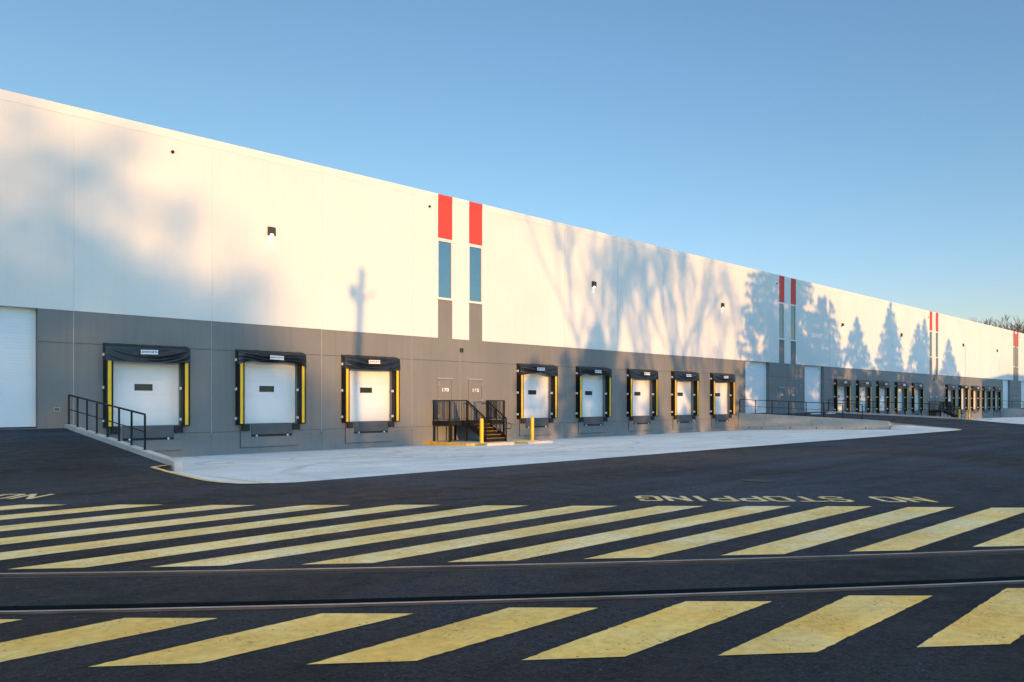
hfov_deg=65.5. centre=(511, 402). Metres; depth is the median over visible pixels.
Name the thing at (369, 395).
dock door
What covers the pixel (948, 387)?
dock shelter
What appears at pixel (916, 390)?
dock door
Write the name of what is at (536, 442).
wheel stop
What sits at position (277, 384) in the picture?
dock door
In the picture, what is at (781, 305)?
window
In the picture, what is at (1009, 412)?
retaining wall
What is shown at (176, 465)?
ramp curb
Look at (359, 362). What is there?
dock shelter
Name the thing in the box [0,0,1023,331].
sky
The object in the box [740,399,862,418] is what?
guard railing
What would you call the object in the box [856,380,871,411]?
dock shelter
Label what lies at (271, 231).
wall lamp
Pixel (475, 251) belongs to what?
window
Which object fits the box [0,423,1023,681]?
asphalt yard
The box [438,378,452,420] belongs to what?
personnel door
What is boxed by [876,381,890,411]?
dock shelter
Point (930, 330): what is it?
window
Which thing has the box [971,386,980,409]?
dock shelter
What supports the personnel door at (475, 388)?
in the warehouse
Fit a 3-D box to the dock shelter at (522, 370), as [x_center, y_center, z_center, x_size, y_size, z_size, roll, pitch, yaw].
[1.562,-0.660,46.992,3.262,3.241,0.484,0,0,-45]
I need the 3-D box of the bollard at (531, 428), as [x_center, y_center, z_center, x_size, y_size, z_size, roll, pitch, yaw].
[1.072,1.401,42.304,0.280,1.230,0.280,0,0,-45]
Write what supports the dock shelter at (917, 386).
attached to the warehouse
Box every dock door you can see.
[113,361,178,425]
[245,361,294,422]
[350,369,388,420]
[524,372,547,417]
[582,374,602,416]
[633,379,649,415]
[677,380,690,414]
[715,382,726,413]
[838,386,843,411]
[860,387,864,410]
[880,387,883,410]
[898,388,901,410]
[915,389,917,409]
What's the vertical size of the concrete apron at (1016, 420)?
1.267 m
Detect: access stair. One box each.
[432,400,510,441]
[928,401,964,417]
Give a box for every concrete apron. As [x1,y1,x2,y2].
[154,423,957,483]
[828,412,1023,423]
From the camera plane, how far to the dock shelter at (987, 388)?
111.37 m
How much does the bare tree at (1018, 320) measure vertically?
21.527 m
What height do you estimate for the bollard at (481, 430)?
1.230 m
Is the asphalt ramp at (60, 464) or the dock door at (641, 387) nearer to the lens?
the asphalt ramp at (60, 464)
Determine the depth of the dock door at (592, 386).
51.35 m
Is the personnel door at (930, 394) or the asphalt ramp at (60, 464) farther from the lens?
the personnel door at (930, 394)
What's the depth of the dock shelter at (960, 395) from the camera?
104.22 m
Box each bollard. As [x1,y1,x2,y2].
[480,418,483,442]
[530,417,533,440]
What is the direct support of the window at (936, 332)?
in the warehouse
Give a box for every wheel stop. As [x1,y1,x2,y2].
[486,442,514,445]
[526,441,552,443]
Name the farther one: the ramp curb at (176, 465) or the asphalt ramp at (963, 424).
the asphalt ramp at (963, 424)
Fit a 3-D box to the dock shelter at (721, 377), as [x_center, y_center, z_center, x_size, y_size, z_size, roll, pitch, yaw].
[16.412,-0.660,61.770,3.262,3.241,0.484,0,0,-45]
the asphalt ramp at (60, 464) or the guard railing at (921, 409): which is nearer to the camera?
the asphalt ramp at (60, 464)
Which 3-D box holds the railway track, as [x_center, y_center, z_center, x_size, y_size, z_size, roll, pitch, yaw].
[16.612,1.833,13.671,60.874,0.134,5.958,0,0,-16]
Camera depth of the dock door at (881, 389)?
85.81 m
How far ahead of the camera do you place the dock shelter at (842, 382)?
77.23 m
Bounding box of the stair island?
[426,439,538,445]
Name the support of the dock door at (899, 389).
in the warehouse
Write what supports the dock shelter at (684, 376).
attached to the warehouse
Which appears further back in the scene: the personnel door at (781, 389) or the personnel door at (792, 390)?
the personnel door at (792, 390)
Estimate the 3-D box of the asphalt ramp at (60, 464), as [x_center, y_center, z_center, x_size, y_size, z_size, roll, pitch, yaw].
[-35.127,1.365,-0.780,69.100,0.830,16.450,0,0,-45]
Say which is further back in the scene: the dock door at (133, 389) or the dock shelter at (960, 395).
the dock shelter at (960, 395)
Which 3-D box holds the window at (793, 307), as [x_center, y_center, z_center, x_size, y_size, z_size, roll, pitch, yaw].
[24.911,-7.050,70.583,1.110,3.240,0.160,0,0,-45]
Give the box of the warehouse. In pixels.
[0,89,1023,456]
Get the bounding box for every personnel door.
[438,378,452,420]
[468,379,482,419]
[779,387,784,413]
[790,388,795,412]
[929,392,931,409]
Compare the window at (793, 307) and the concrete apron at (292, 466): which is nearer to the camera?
the concrete apron at (292, 466)
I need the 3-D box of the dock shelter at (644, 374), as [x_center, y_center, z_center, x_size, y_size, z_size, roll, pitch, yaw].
[8.983,-0.660,54.377,3.262,3.241,0.484,0,0,-45]
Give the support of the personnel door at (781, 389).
in the warehouse
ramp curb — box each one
[64,424,182,475]
[828,411,962,418]
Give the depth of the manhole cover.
18.04 m
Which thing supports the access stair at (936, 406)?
on the stair island
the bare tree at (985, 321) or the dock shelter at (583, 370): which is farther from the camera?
the bare tree at (985, 321)
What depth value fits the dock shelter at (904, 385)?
88.52 m
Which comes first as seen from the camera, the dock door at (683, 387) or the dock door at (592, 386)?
the dock door at (592, 386)
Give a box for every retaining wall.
[739,413,890,429]
[1001,408,1023,416]
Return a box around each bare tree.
[970,317,1004,328]
[985,314,1023,332]
[1004,323,1021,330]
[1007,316,1023,332]
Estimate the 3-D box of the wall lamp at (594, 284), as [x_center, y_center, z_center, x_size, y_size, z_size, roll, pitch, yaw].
[5.252,-7.537,50.876,0.363,0.404,0.138,0,0,-45]
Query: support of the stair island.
on the concrete apron at (292, 466)
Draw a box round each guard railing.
[68,394,147,449]
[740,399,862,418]
[828,400,939,416]
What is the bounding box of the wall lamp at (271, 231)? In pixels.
[268,226,275,236]
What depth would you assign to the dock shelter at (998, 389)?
114.63 m
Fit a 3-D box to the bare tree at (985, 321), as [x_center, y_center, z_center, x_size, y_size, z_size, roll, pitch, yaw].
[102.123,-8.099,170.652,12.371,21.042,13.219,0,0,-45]
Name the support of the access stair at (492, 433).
on the stair island
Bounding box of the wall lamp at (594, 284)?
[592,281,596,287]
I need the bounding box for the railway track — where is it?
[0,549,1023,615]
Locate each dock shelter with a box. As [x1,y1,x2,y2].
[102,343,190,427]
[234,349,306,424]
[341,354,399,422]
[516,363,557,418]
[576,366,611,417]
[626,369,658,416]
[671,371,698,415]
[710,373,735,414]
[834,379,850,411]
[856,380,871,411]
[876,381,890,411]
[895,382,907,410]
[912,383,923,410]
[945,384,956,409]
[959,385,968,409]
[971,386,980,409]
[982,386,991,408]
[993,387,1001,408]
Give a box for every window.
[438,238,453,300]
[469,243,483,303]
[779,302,784,339]
[791,304,795,340]
[930,330,932,357]
[936,332,937,357]
[1013,346,1014,366]
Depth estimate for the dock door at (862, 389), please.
82.18 m
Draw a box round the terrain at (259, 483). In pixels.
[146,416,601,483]
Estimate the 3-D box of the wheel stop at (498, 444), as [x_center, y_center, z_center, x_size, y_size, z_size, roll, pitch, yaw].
[-0.563,2.022,38.702,1.823,0.125,0.154,0,0,-43]
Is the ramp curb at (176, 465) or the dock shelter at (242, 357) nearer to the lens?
the ramp curb at (176, 465)
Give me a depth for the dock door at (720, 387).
62.56 m
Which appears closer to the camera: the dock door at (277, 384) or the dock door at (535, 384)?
the dock door at (277, 384)
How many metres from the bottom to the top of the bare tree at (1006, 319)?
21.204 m
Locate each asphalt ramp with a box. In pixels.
[0,428,291,504]
[773,412,1023,429]
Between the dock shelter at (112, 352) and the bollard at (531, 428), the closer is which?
the dock shelter at (112, 352)
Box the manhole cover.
[741,479,773,481]
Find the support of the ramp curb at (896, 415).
on the concrete apron at (1016, 420)
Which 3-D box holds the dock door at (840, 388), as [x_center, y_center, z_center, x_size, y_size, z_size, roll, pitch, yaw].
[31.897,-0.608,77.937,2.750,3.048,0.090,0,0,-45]
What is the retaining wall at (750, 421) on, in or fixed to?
on the concrete apron at (292, 466)
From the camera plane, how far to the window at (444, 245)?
42.29 m
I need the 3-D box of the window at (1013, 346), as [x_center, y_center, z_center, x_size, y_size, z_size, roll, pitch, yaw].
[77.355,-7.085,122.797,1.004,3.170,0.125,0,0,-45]
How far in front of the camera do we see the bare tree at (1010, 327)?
182.42 m
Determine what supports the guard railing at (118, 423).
on the ramp curb at (176, 465)
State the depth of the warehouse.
38.51 m

